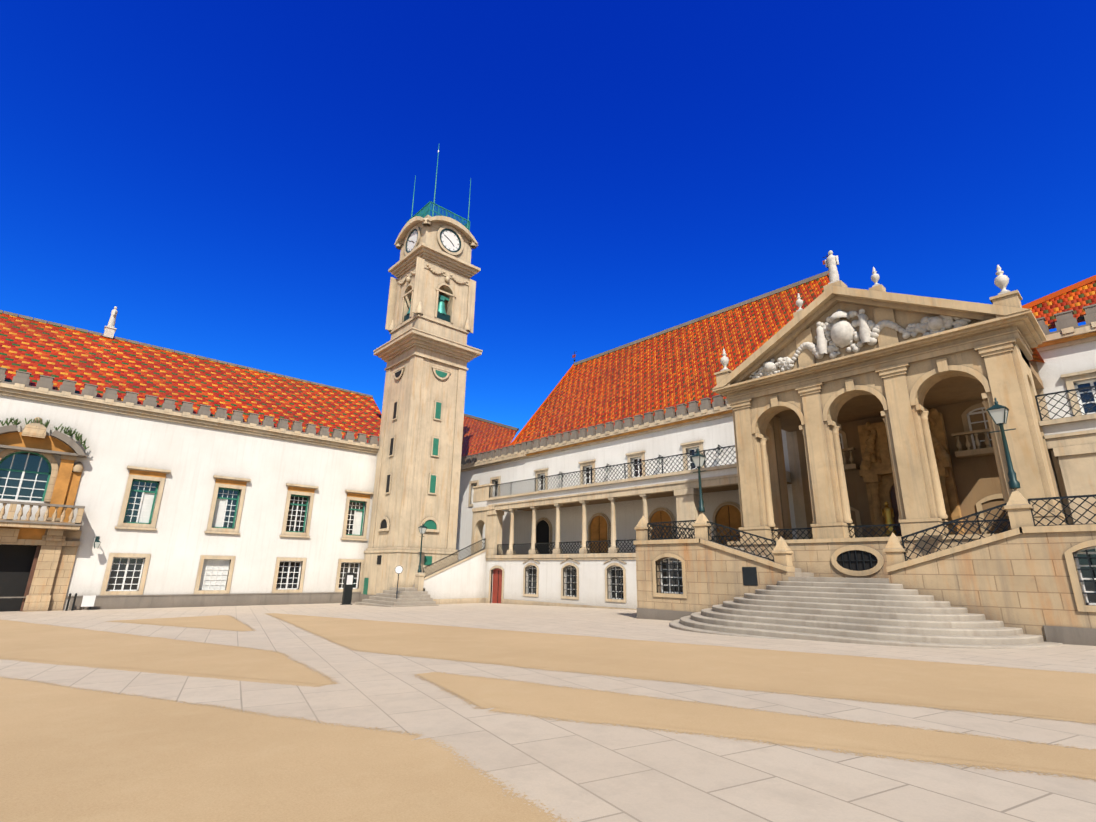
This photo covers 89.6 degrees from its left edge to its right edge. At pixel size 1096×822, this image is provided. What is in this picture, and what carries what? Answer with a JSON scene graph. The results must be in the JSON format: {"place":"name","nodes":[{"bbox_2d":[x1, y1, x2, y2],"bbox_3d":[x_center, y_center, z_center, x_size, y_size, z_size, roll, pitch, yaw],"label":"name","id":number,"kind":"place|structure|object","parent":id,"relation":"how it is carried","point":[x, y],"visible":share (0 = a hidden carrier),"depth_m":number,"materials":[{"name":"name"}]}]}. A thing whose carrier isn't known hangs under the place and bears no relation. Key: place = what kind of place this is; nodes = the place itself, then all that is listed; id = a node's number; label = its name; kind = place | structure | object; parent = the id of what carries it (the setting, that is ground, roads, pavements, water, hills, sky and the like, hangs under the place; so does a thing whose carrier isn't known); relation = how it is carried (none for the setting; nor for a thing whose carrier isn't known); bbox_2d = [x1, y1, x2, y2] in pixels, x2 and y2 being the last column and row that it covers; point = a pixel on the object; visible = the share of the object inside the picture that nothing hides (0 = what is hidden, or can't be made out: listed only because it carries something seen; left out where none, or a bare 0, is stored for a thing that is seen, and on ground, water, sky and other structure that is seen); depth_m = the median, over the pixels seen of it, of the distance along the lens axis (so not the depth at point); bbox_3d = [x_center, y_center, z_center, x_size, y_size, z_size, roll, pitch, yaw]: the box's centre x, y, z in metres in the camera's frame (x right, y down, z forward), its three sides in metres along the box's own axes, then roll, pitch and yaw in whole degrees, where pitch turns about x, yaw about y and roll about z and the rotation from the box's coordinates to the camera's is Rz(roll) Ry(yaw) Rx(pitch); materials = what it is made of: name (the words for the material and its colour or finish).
{"place":"outdoors","nodes":[
{"label":"outdoors","id":0,"kind":"place"},
{"bbox_2d":[0,603,1095,821],"bbox_3d":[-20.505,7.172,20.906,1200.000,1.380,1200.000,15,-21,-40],"label":"ground","id":1,"kind":"structure","parent":0,"point":[586,771],"depth_m":4.51,"materials":[{"name":"beige stone"}]},
{"bbox_2d":[65,593,95,610],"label":"wing signs","id":2,"kind":"object","parent":1,"relation":"on","point":[88,601],"visible":0.98,"depth_m":22.07,"materials":[{"name":"metal"}]},
{"bbox_2d":[0,367,378,611],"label":"wing","id":3,"kind":"structure","parent":1,"relation":"on","point":[108,500],"depth_m":24.90,"materials":[{"name":"white paint"}]},
{"bbox_2d":[0,306,381,443],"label":"wing roof","id":4,"kind":"structure","parent":3,"relation":"on","point":[36,348],"depth_m":28.31,"materials":[{"name":"orange tile"}]},
{"bbox_2d":[340,573,353,604],"bbox_3d":[-9.949,8.830,27.470,0.500,1.518,0.280,15,-21,-40],"label":"info totem","id":5,"kind":"object","parent":1,"relation":"on","point":[347,588],"visible":0.91,"depth_m":27.39,"materials":[{"name":"metal"}]},
{"bbox_2d":[395,565,402,598],"bbox_3d":[-6.979,8.105,25.622,0.369,1.810,0.113,6,-17,-17],"label":"sign post","id":6,"kind":"object","parent":1,"relation":"on","point":[398,569],"visible":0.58,"depth_m":25.80,"materials":[{"name":"metal"}]},
{"bbox_2d":[355,538,485,606],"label":"side staircase","id":7,"kind":"structure","parent":1,"relation":"on","point":[461,581],"depth_m":28.08,"materials":[{"name":"white paint"}]},
{"bbox_2d":[418,524,426,571],"bbox_3d":[-6.347,6.805,27.651,0.340,2.460,0.440,15,-21,-40],"label":"street lamp","id":8,"kind":"object","parent":7,"relation":"on","point":[422,529],"visible":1,"depth_m":27.72,"materials":[{"name":"teal"}]},
{"bbox_2d":[359,147,482,601],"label":"tower","id":9,"kind":"structure","parent":1,"relation":"on","point":[426,353],"depth_m":31.50,"materials":[{"name":"stone"}]},
{"bbox_2d":[0,613,1095,821],"bbox_3d":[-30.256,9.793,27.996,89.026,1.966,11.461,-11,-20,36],"label":"gravel fields","id":10,"kind":"structure","parent":1,"relation":"on","point":[74,754],"depth_m":4.53,"materials":[{"name":"beige gravel"}]},
{"bbox_2d":[456,304,1095,609],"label":"building","id":11,"kind":"structure","parent":1,"relation":"on","point":[552,520],"depth_m":25.44,"materials":[{"name":"paint"}]},
{"bbox_2d":[461,254,1095,456],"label":"tiled roof","id":12,"kind":"structure","parent":11,"relation":"on","point":[674,366],"depth_m":29.34,"materials":[{"name":"orange tile"}]},
{"bbox_2d":[633,488,1095,645],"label":"terrace","id":13,"kind":"structure","parent":1,"relation":"on","point":[1026,574],"depth_m":11.97,"materials":[{"name":"beige stone"}]},
{"bbox_2d":[691,448,705,511],"bbox_3d":[4.565,2.055,16.609,0.340,1.930,0.440,15,-21,-40],"label":"terrace lamp","id":14,"kind":"object","parent":13,"relation":"on","point":[698,459],"depth_m":16.63,"materials":[{"name":"teal"}]},
{"bbox_2d":[712,250,1067,540],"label":"portico","id":15,"kind":"structure","parent":13,"relation":"on","point":[878,398],"depth_m":16.53,"materials":[{"name":"stone"}]},
{"bbox_2d":[986,398,1020,488],"bbox_3d":[9.469,0.637,11.447,0.340,1.930,0.440,15,-21,-40],"label":"terrace lamp","id":16,"kind":"object","parent":13,"relation":"on","point":[998,413],"depth_m":11.46,"materials":[{"name":"teal"}]},
{"bbox_2d":[669,581,1062,648],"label":"stone staircase","id":17,"kind":"structure","parent":1,"relation":"on","point":[878,614],"depth_m":11.28,"materials":[{"name":"beige stone"}]},
{"bbox_2d":[0,0,1095,442],"label":"sky","id":18,"kind":"structure","parent":0,"point":[235,179],"materials":[{"name":"blue"}]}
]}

